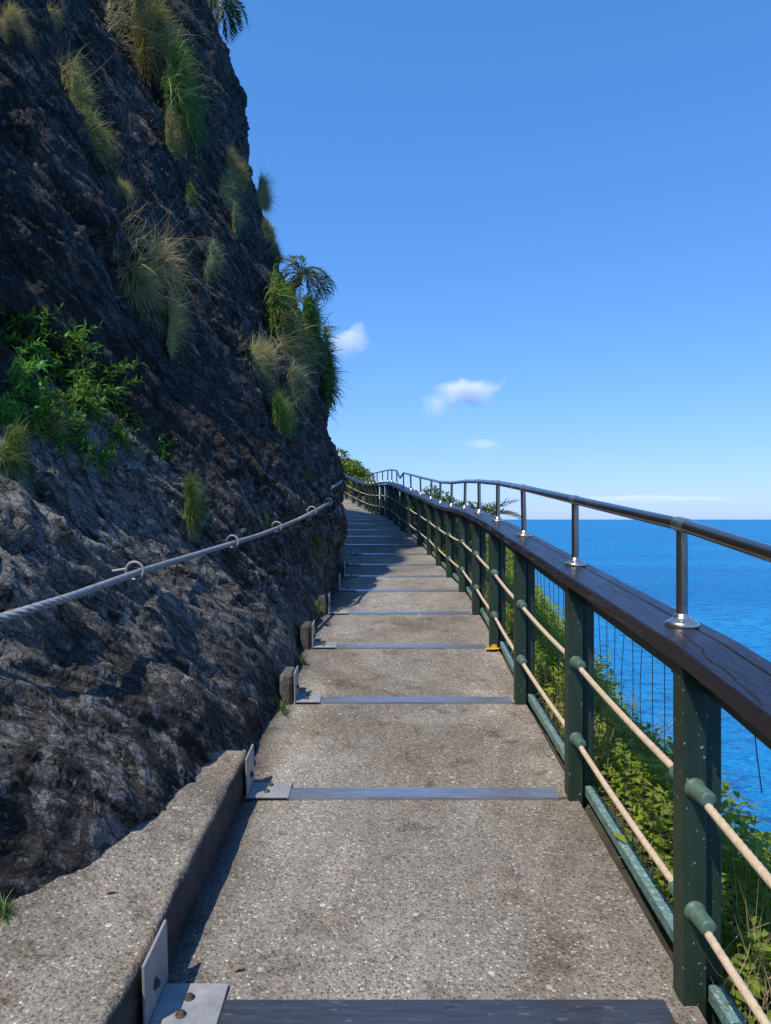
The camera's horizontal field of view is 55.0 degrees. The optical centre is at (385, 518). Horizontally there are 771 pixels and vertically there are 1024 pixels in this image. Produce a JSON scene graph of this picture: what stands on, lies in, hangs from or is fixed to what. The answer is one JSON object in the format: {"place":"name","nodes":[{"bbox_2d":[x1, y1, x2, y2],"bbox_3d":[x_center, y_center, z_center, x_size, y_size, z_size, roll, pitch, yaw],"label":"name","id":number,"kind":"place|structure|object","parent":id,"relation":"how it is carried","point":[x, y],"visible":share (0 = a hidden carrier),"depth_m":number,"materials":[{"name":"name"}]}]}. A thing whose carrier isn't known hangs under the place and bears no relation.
{"place":"outdoors","nodes":[
{"label":"outdoors","id":0,"kind":"place"},
{"bbox_2d":[0,0,347,917],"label":"cliff","id":1,"kind":"structure","parent":0,"point":[128,702],"depth_m":5.35,"materials":[{"name":"grey stone"}]},
{"bbox_2d":[0,878,25,930],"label":"weed","id":2,"kind":"object","parent":1,"relation":"on","point":[4,913],"visible":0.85,"depth_m":2.37,"materials":[{"name":"green plant"}]},
{"bbox_2d":[0,385,38,436],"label":"leafy shrub","id":3,"kind":"object","parent":1,"relation":"on","point":[4,415],"visible":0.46,"depth_m":4.04,"materials":[{"name":"green plant"}]},
{"bbox_2d":[0,0,40,52],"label":"dry tuft","id":4,"kind":"object","parent":1,"relation":"on","point":[13,15],"visible":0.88,"depth_m":5.61,"materials":[{"name":"green plant"}]},
{"bbox_2d":[0,414,43,501],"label":"green tuft","id":5,"kind":"object","parent":1,"relation":"attached to","point":[15,441],"visible":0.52,"depth_m":3.79,"materials":[{"name":"green plant"}]},
{"bbox_2d":[0,333,60,432],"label":"leafy shrub","id":6,"kind":"object","parent":1,"relation":"on","point":[14,371],"visible":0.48,"depth_m":4.35,"materials":[{"name":"green plant"}]},
{"bbox_2d":[0,289,60,378],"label":"leafy shrub","id":7,"kind":"object","parent":1,"relation":"on","point":[6,340],"visible":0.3,"depth_m":4.83,"materials":[{"name":"green plant"}]},
{"bbox_2d":[21,397,74,456],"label":"leafy shrub","id":8,"kind":"object","parent":1,"relation":"on","point":[52,408],"visible":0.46,"depth_m":4.48,"materials":[{"name":"green plant"}]},
{"bbox_2d":[15,303,81,371],"bbox_3d":[-2.278,-1.188,5.046,0.335,0.605,0.632,0,-8,-4],"label":"leafy shrub","id":9,"kind":"object","parent":1,"relation":"on","point":[32,348],"visible":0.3,"depth_m":4.89,"materials":[{"name":"green plant"}]},
{"bbox_2d":[28,375,79,454],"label":"leafy shrub","id":10,"kind":"object","parent":1,"relation":"on","point":[41,403],"visible":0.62,"depth_m":4.46,"materials":[{"name":"green plant"}]},
{"bbox_2d":[47,1,63,31],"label":"dry tuft","id":11,"kind":"object","parent":1,"relation":"on","point":[50,12],"visible":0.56,"depth_m":6.95,"materials":[{"name":"green plant"}]},
{"bbox_2d":[26,398,89,448],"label":"leafy shrub","id":12,"kind":"object","parent":1,"relation":"on","point":[51,426],"visible":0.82,"depth_m":4.53,"materials":[{"name":"green plant"}]},
{"bbox_2d":[34,318,104,387],"bbox_3d":[-2.155,-1.069,5.114,0.336,0.762,0.866,0,-10,8],"label":"leafy shrub","id":13,"kind":"object","parent":1,"relation":"on","point":[57,361],"visible":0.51,"depth_m":5.09,"materials":[{"name":"green plant"}]},
{"bbox_2d":[54,409,92,461],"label":"leafy shrub","id":14,"kind":"object","parent":1,"relation":"on","point":[66,442],"visible":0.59,"depth_m":4.66,"materials":[{"name":"green plant"}]},
{"bbox_2d":[56,35,105,101],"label":"dry stalks","id":15,"kind":"object","parent":1,"relation":"on","point":[64,76],"visible":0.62,"depth_m":6.65,"materials":[{"name":"beige plant"}]},
{"bbox_2d":[64,46,102,123],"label":"olive tuft","id":16,"kind":"object","parent":1,"relation":"on","point":[77,93],"visible":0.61,"depth_m":6.68,"materials":[{"name":"green plant"}]},
{"bbox_2d":[78,432,101,467],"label":"leafy shrub","id":17,"kind":"object","parent":1,"relation":"on","point":[94,452],"visible":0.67,"depth_m":4.80,"materials":[{"name":"green plant"}]},
{"bbox_2d":[64,363,122,461],"bbox_3d":[-1.940,-0.734,4.910,0.328,0.593,0.619,0,17,3],"label":"leafy shrub","id":18,"kind":"object","parent":1,"relation":"on","point":[94,413],"visible":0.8,"depth_m":4.89,"materials":[{"name":"green plant"}]},
{"bbox_2d":[72,98,123,178],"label":"olive tuft","id":19,"kind":"object","parent":1,"relation":"on","point":[95,130],"visible":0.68,"depth_m":6.31,"materials":[{"name":"green plant"}]},
{"bbox_2d":[60,343,149,440],"bbox_3d":[-2.014,-0.895,5.319,0.320,0.803,0.836,0,-13,17],"label":"leafy shrub","id":20,"kind":"object","parent":1,"relation":"on","point":[117,394],"visible":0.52,"depth_m":5.38,"materials":[{"name":"green plant"}]},
{"bbox_2d":[94,442,118,491],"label":"leafy shrub","id":21,"kind":"object","parent":1,"relation":"on","point":[102,461],"visible":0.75,"depth_m":4.94,"materials":[{"name":"green plant"}]},
{"bbox_2d":[106,414,140,462],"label":"leafy shrub","id":22,"kind":"object","parent":1,"relation":"on","point":[119,433],"visible":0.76,"depth_m":5.18,"materials":[{"name":"green plant"}]},
{"bbox_2d":[108,171,139,205],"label":"dry tuft","id":23,"kind":"object","parent":1,"relation":"on","point":[123,186],"visible":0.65,"depth_m":6.77,"materials":[{"name":"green plant"}]},
{"bbox_2d":[112,561,144,580],"bbox_3d":[-1.429,0.273,3.917,0.324,0.106,0.030,0,0,10],"label":"ring bolt","id":24,"kind":"object","parent":1,"relation":"attached to","point":[125,569],"visible":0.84,"depth_m":3.89,"materials":[{"name":"metal"}]},
{"bbox_2d":[104,0,165,75],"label":"dry stalks","id":25,"kind":"object","parent":1,"relation":"on","point":[114,15],"visible":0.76,"depth_m":9.68,"materials":[{"name":"beige plant"}]},
{"bbox_2d":[97,189,177,306],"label":"dry stalks","id":26,"kind":"object","parent":1,"relation":"on","point":[130,233],"visible":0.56,"depth_m":6.35,"materials":[{"name":"beige plant"}]},
{"bbox_2d":[115,203,208,339],"bbox_3d":[-2.061,-2.129,6.710,0.861,1.725,1.739,0,-9,8],"label":"dry tuft","id":27,"kind":"object","parent":1,"relation":"on","point":[163,262],"visible":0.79,"depth_m":6.60,"materials":[{"name":"green plant"}]},
{"bbox_2d":[126,0,200,96],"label":"olive tuft","id":28,"kind":"object","parent":1,"relation":"on","point":[139,19],"visible":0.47,"depth_m":10.06,"materials":[{"name":"green plant"}]},
{"bbox_2d":[156,433,176,461],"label":"leafy shrub","id":29,"kind":"object","parent":1,"relation":"on","point":[161,451],"visible":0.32,"depth_m":5.72,"materials":[{"name":"green plant"}]},
{"bbox_2d":[143,0,197,96],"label":"olive tuft","id":30,"kind":"object","parent":1,"relation":"on","point":[160,34],"visible":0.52,"depth_m":10.36,"materials":[{"name":"green plant"}]},
{"bbox_2d":[0,480,341,621],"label":"guide rope","id":31,"kind":"object","parent":1,"relation":"attached to","point":[15,613],"visible":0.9,"depth_m":3.69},
{"bbox_2d":[163,99,190,164],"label":"olive tuft","id":32,"kind":"object","parent":1,"relation":"on","point":[171,142],"visible":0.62,"depth_m":9.34,"materials":[{"name":"green plant"}]},
{"bbox_2d":[165,282,201,362],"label":"dry tuft","id":33,"kind":"object","parent":1,"relation":"on","point":[174,327],"visible":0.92,"depth_m":6.78,"materials":[{"name":"green plant"}]},
{"bbox_2d":[159,18,221,171],"bbox_3d":[-2.814,-5.729,10.486,1.054,2.514,1.879,0,0,-19],"label":"green tuft","id":34,"kind":"object","parent":1,"relation":"attached to","point":[176,85],"visible":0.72,"depth_m":10.21,"materials":[{"name":"green plant"}]},
{"bbox_2d":[184,178,202,209],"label":"green tuft","id":35,"kind":"object","parent":1,"relation":"attached to","point":[190,196],"visible":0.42,"depth_m":9.19,"materials":[{"name":"green plant"}]},
{"bbox_2d":[174,464,219,545],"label":"green tuft","id":36,"kind":"object","parent":1,"relation":"attached to","point":[193,511],"visible":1,"depth_m":5.46,"materials":[{"name":"green plant"}]},
{"bbox_2d":[203,237,230,287],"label":"pale tuft","id":37,"kind":"object","parent":1,"relation":"attached to","point":[217,259],"visible":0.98,"depth_m":8.14,"materials":[{"name":"green plant"}]},
{"bbox_2d":[217,535,238,547],"bbox_3d":[-1.274,0.172,5.700,0.324,0.106,0.031,0,0,20],"label":"ring bolt","id":38,"kind":"object","parent":1,"relation":"attached to","point":[227,538],"visible":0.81,"depth_m":5.66,"materials":[{"name":"metal"}]},
{"bbox_2d":[207,0,250,43],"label":"cliff palm","id":39,"kind":"object","parent":1,"relation":"on","point":[220,6],"visible":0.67,"depth_m":13.74,"materials":[{"name":"green plant"}]},
{"bbox_2d":[209,161,253,215],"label":"dry tuft","id":40,"kind":"object","parent":1,"relation":"on","point":[225,189],"visible":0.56,"depth_m":10.90,"materials":[{"name":"green plant"}]},
{"bbox_2d":[225,133,255,197],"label":"olive tuft","id":41,"kind":"object","parent":1,"relation":"on","point":[239,168],"visible":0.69,"depth_m":11.84,"materials":[{"name":"green plant"}]},
{"bbox_2d":[231,193,252,242],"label":"pale tuft","id":42,"kind":"object","parent":1,"relation":"attached to","point":[236,224],"visible":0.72,"depth_m":10.47,"materials":[{"name":"green plant"}]},
{"bbox_2d":[261,511,269,530],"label":"green tuft","id":43,"kind":"object","parent":1,"relation":"attached to","point":[264,519],"visible":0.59,"depth_m":6.80,"materials":[{"name":"green plant"}]},
{"bbox_2d":[255,163,281,220],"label":"dry tuft","id":44,"kind":"object","parent":1,"relation":"on","point":[262,195],"visible":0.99,"depth_m":14.20,"materials":[{"name":"green plant"}]},
{"bbox_2d":[241,324,298,388],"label":"dry tuft","id":45,"kind":"object","parent":1,"relation":"on","point":[260,360],"visible":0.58,"depth_m":8.49,"materials":[{"name":"beige plant"}]},
{"bbox_2d":[261,216,279,252],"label":"olive tuft","id":46,"kind":"object","parent":1,"relation":"on","point":[266,228],"visible":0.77,"depth_m":12.07,"materials":[{"name":"green plant"}]},
{"bbox_2d":[270,521,281,531],"bbox_3d":[-1.120,0.072,6.936,0.324,0.106,0.031,0,0,16],"label":"ring bolt","id":47,"kind":"object","parent":1,"relation":"attached to","point":[271,526],"visible":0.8,"depth_m":6.90,"materials":[{"name":"metal"}]},
{"bbox_2d":[273,241,286,266],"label":"olive tuft","id":48,"kind":"object","parent":1,"relation":"on","point":[277,251],"visible":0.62,"depth_m":13.95,"materials":[{"name":"green plant"}]},
{"bbox_2d":[264,376,304,441],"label":"green tuft","id":49,"kind":"object","parent":1,"relation":"attached to","point":[282,413],"visible":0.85,"depth_m":8.14,"materials":[{"name":"green plant"}]},
{"bbox_2d":[263,262,314,345],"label":"fern tuft","id":50,"kind":"object","parent":1,"relation":"on","point":[279,291],"visible":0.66,"depth_m":10.32,"materials":[{"name":"green plant"}]},
{"bbox_2d":[266,296,323,378],"bbox_3d":[-1.187,-2.447,10.527,0.617,1.540,1.714,0,-4,9],"label":"olive tuft","id":51,"kind":"object","parent":1,"relation":"on","point":[286,340],"visible":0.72,"depth_m":10.43,"materials":[{"name":"green plant"}]},
{"bbox_2d":[284,350,318,415],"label":"pale tuft","id":52,"kind":"object","parent":1,"relation":"attached to","point":[298,378],"visible":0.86,"depth_m":9.59,"materials":[{"name":"green plant"}]},
{"bbox_2d":[270,254,337,303],"bbox_3d":[-1.427,-3.959,12.420,1.263,0.790,1.293,0,0,0],"label":"cliff palm","id":53,"kind":"object","parent":1,"relation":"on","point":[308,272],"visible":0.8,"depth_m":12.39,"materials":[{"name":"green plant"}]},
{"bbox_2d":[303,466,314,489],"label":"green tuft","id":54,"kind":"object","parent":1,"relation":"attached to","point":[306,471],"visible":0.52,"depth_m":8.46,"materials":[{"name":"green plant"}]},
{"bbox_2d":[306,506,316,515],"bbox_3d":[-0.882,-0.086,7.853,0.324,0.105,0.034,0,0,19],"label":"ring bolt","id":55,"kind":"object","parent":1,"relation":"attached to","point":[307,509],"visible":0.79,"depth_m":7.81,"materials":[{"name":"metal"}]},
{"bbox_2d":[311,591,325,615],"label":"weed","id":56,"kind":"object","parent":1,"relation":"on","point":[318,608],"visible":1,"depth_m":7.15,"materials":[{"name":"green plant"}]},
{"bbox_2d":[313,530,325,554],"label":"green tuft","id":57,"kind":"object","parent":1,"relation":"on","point":[317,544],"visible":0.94,"depth_m":8.14,"materials":[{"name":"green plant"}]},
{"bbox_2d":[300,285,346,389],"bbox_3d":[-1.083,-2.994,12.817,0.807,1.906,1.837,0,5,4],"label":"fern tuft","id":58,"kind":"object","parent":1,"relation":"on","point":[311,317],"visible":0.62,"depth_m":12.47,"materials":[{"name":"green plant"}]},
{"bbox_2d":[321,312,351,425],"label":"fern tuft","id":59,"kind":"object","parent":1,"relation":"attached to","point":[328,393],"visible":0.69,"depth_m":13.31,"materials":[{"name":"green plant"}]},
{"bbox_2d":[140,498,706,1023],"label":"path","id":60,"kind":"structure","parent":0,"point":[416,900],"depth_m":3.15,"materials":[{"name":"grey concrete"}]},
{"bbox_2d":[0,749,246,1023],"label":"kerb","id":61,"kind":"structure","parent":60,"relation":"on","point":[75,946],"depth_m":2.43,"materials":[{"name":"concrete"}]},
{"bbox_2d":[276,695,290,714],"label":"weed","id":62,"kind":"object","parent":60,"relation":"on","point":[282,708],"visible":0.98,"depth_m":4.82,"materials":[{"name":"green plant"}]},
{"bbox_2d":[280,667,295,704],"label":"kerb block","id":63,"kind":"structure","parent":60,"relation":"on","point":[287,683],"depth_m":5.00,"materials":[{"name":"concrete"}]},
{"bbox_2d":[297,652,310,664],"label":"weed","id":64,"kind":"object","parent":60,"relation":"on","point":[303,660],"visible":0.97,"depth_m":5.89,"materials":[{"name":"green plant"}]},
{"bbox_2d":[300,621,311,649],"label":"kerb block","id":65,"kind":"structure","parent":60,"relation":"on","point":[306,635],"depth_m":6.36,"materials":[{"name":"concrete"}]},
{"bbox_2d":[316,593,327,614],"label":"kerb block","id":66,"kind":"structure","parent":60,"relation":"on","point":[321,598],"depth_m":7.72,"materials":[{"name":"concrete"}]},
{"bbox_2d":[337,562,343,577],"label":"kerb block","id":67,"kind":"structure","parent":60,"relation":"on","point":[340,565],"depth_m":10.44,"materials":[{"name":"concrete"}]},
{"bbox_2d":[347,515,378,515],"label":"step edging","id":68,"kind":"object","parent":60,"relation":"on","point":[362,515],"visible":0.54,"depth_m":22.93,"materials":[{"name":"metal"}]},
{"bbox_2d":[347,519,387,519],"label":"step edging","id":69,"kind":"object","parent":60,"relation":"on","point":[367,519],"visible":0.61,"depth_m":20.19,"materials":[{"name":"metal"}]},
{"bbox_2d":[347,530,399,530],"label":"step edging","id":70,"kind":"object","parent":60,"relation":"on","point":[373,530],"visible":0.54,"depth_m":17.35,"materials":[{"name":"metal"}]},
{"bbox_2d":[346,536,406,536],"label":"step edging","id":71,"kind":"object","parent":60,"relation":"on","point":[376,536],"visible":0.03,"depth_m":15.96,"materials":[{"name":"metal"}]},
{"bbox_2d":[343,543,415,545],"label":"step edging","id":72,"kind":"object","parent":60,"relation":"on","point":[345,544],"visible":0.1,"depth_m":14.60,"materials":[{"name":"metal"}]},
{"bbox_2d":[351,542,425,554],"bbox_3d":[0.051,0.536,13.254,1.339,0.249,0.201,0,0,0],"label":"step edging","id":73,"kind":"object","parent":60,"relation":"on","point":[387,553],"visible":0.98,"depth_m":13.23,"materials":[{"name":"metal"}]},
{"bbox_2d":[348,551,434,565],"bbox_3d":[0.094,0.642,11.894,1.386,0.248,0.200,0,0,0],"label":"step edging","id":74,"kind":"object","parent":60,"relation":"on","point":[388,564],"visible":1,"depth_m":11.82,"materials":[{"name":"metal"}]},
{"bbox_2d":[344,561,444,577],"bbox_3d":[0.126,0.723,10.536,1.429,0.245,0.196,0,0,0],"label":"step edging","id":75,"kind":"object","parent":60,"relation":"on","point":[400,576],"visible":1,"depth_m":10.46,"materials":[{"name":"metal"}]},
{"bbox_2d":[339,573,456,591],"bbox_3d":[0.155,0.794,9.177,1.459,0.244,0.195,0,0,0],"label":"step edging","id":76,"kind":"object","parent":60,"relation":"on","point":[397,590],"visible":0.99,"depth_m":9.11,"materials":[{"name":"metal"}]},
{"bbox_2d":[328,591,470,614],"bbox_3d":[0.145,0.897,7.814,1.489,0.248,0.200,0,0,0],"label":"step edging","id":77,"kind":"object","parent":60,"relation":"on","point":[339,611],"visible":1,"depth_m":7.77,"materials":[{"name":"metal"}]},
{"bbox_2d":[312,620,487,648],"bbox_3d":[0.123,1.016,6.453,1.514,0.250,0.202,0,0,0],"label":"step edging","id":78,"kind":"object","parent":60,"relation":"on","point":[390,646],"visible":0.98,"depth_m":6.41,"materials":[{"name":"metal"}]},
{"bbox_2d":[245,744,558,799],"bbox_3d":[0.086,1.284,3.732,1.549,0.251,0.204,0,0,0],"label":"step edging","id":79,"kind":"object","parent":60,"relation":"on","point":[270,790],"visible":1,"depth_m":3.70,"materials":[{"name":"metal"}]},
{"bbox_2d":[294,665,511,703],"bbox_3d":[0.120,1.149,5.092,1.479,0.251,0.204,0,0,0],"label":"step edging","id":80,"kind":"object","parent":60,"relation":"on","point":[309,698],"visible":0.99,"depth_m":5.05,"materials":[{"name":"metal"}]},
{"bbox_2d":[142,920,675,1023],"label":"step edging","id":81,"kind":"object","parent":60,"relation":"on","point":[164,1001],"visible":1,"depth_m":2.24,"materials":[{"name":"metal"}]},
{"bbox_2d":[344,473,770,1023],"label":"railing","id":82,"kind":"object","parent":60,"relation":"on","point":[713,671],"visible":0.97,"depth_m":2.81,"materials":[{"name":"green metal"}]},
{"bbox_2d":[365,469,770,627],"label":"handrail","id":83,"kind":"object","parent":82,"relation":"attached to","point":[683,527],"visible":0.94,"depth_m":2.81,"materials":[{"name":"silver metal"}]},
{"bbox_2d":[214,0,770,519],"label":"sky","id":84,"kind":"structure","parent":0,"point":[541,228],"materials":[{"name":"blue"}]},
{"bbox_2d":[344,491,770,1023],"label":"hillside","id":85,"kind":"structure","parent":0,"point":[645,906],"depth_m":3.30,"materials":[{"name":"green plant"}]},
{"bbox_2d":[336,447,362,474],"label":"bush","id":86,"kind":"object","parent":85,"relation":"on","point":[344,454],"visible":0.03,"depth_m":38.59,"materials":[{"name":"green plant"}]},
{"bbox_2d":[341,459,376,490],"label":"bush","id":87,"kind":"object","parent":85,"relation":"on","point":[353,470],"visible":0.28,"depth_m":35.98,"materials":[{"name":"green plant"}]},
{"bbox_2d":[348,475,374,494],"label":"bush","id":88,"kind":"object","parent":85,"relation":"on","point":[356,484],"visible":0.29,"depth_m":33.87,"materials":[{"name":"green plant"}]},
{"bbox_2d":[384,484,438,519],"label":"bush","id":89,"kind":"object","parent":85,"relation":"on","point":[424,489],"visible":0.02,"depth_m":22.07,"materials":[{"name":"green plant"}]},
{"bbox_2d":[399,487,458,525],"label":"bush","id":90,"kind":"object","parent":85,"relation":"on","point":[446,500],"visible":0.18,"depth_m":18.75,"materials":[{"name":"green plant"}]},
{"bbox_2d":[411,501,471,532],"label":"bush","id":91,"kind":"object","parent":85,"relation":"on","point":[425,515],"visible":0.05,"depth_m":16.24,"materials":[{"name":"green plant"}]},
{"bbox_2d":[432,534,488,567],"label":"bush","id":92,"kind":"object","parent":85,"relation":"on","point":[457,549],"visible":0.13,"depth_m":11.82,"materials":[{"name":"green plant"}]},
{"bbox_2d":[435,518,486,545],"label":"bush","id":93,"kind":"object","parent":85,"relation":"on","point":[457,525],"visible":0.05,"depth_m":13.72,"materials":[{"name":"green plant"}]},
{"bbox_2d":[448,498,520,519],"bbox_3d":[1.595,0.238,12.601,1.600,1.224,1.473,0,0,-36],"label":"young palm","id":94,"kind":"object","parent":85,"relation":"on","point":[486,508],"visible":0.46,"depth_m":12.46,"materials":[{"name":"green plant"}]},
{"bbox_2d":[425,532,770,1023],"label":"ground cover","id":95,"kind":"object","parent":85,"relation":"on","point":[757,847],"visible":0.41,"depth_m":3.35,"materials":[{"name":"green plant"}]},
{"bbox_2d":[487,519,770,863],"bbox_3d":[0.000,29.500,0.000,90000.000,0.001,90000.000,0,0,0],"label":"sea","id":96,"kind":"structure","parent":0,"point":[729,593],"depth_m":281.68,"materials":[{"name":"liquid"}]}
]}

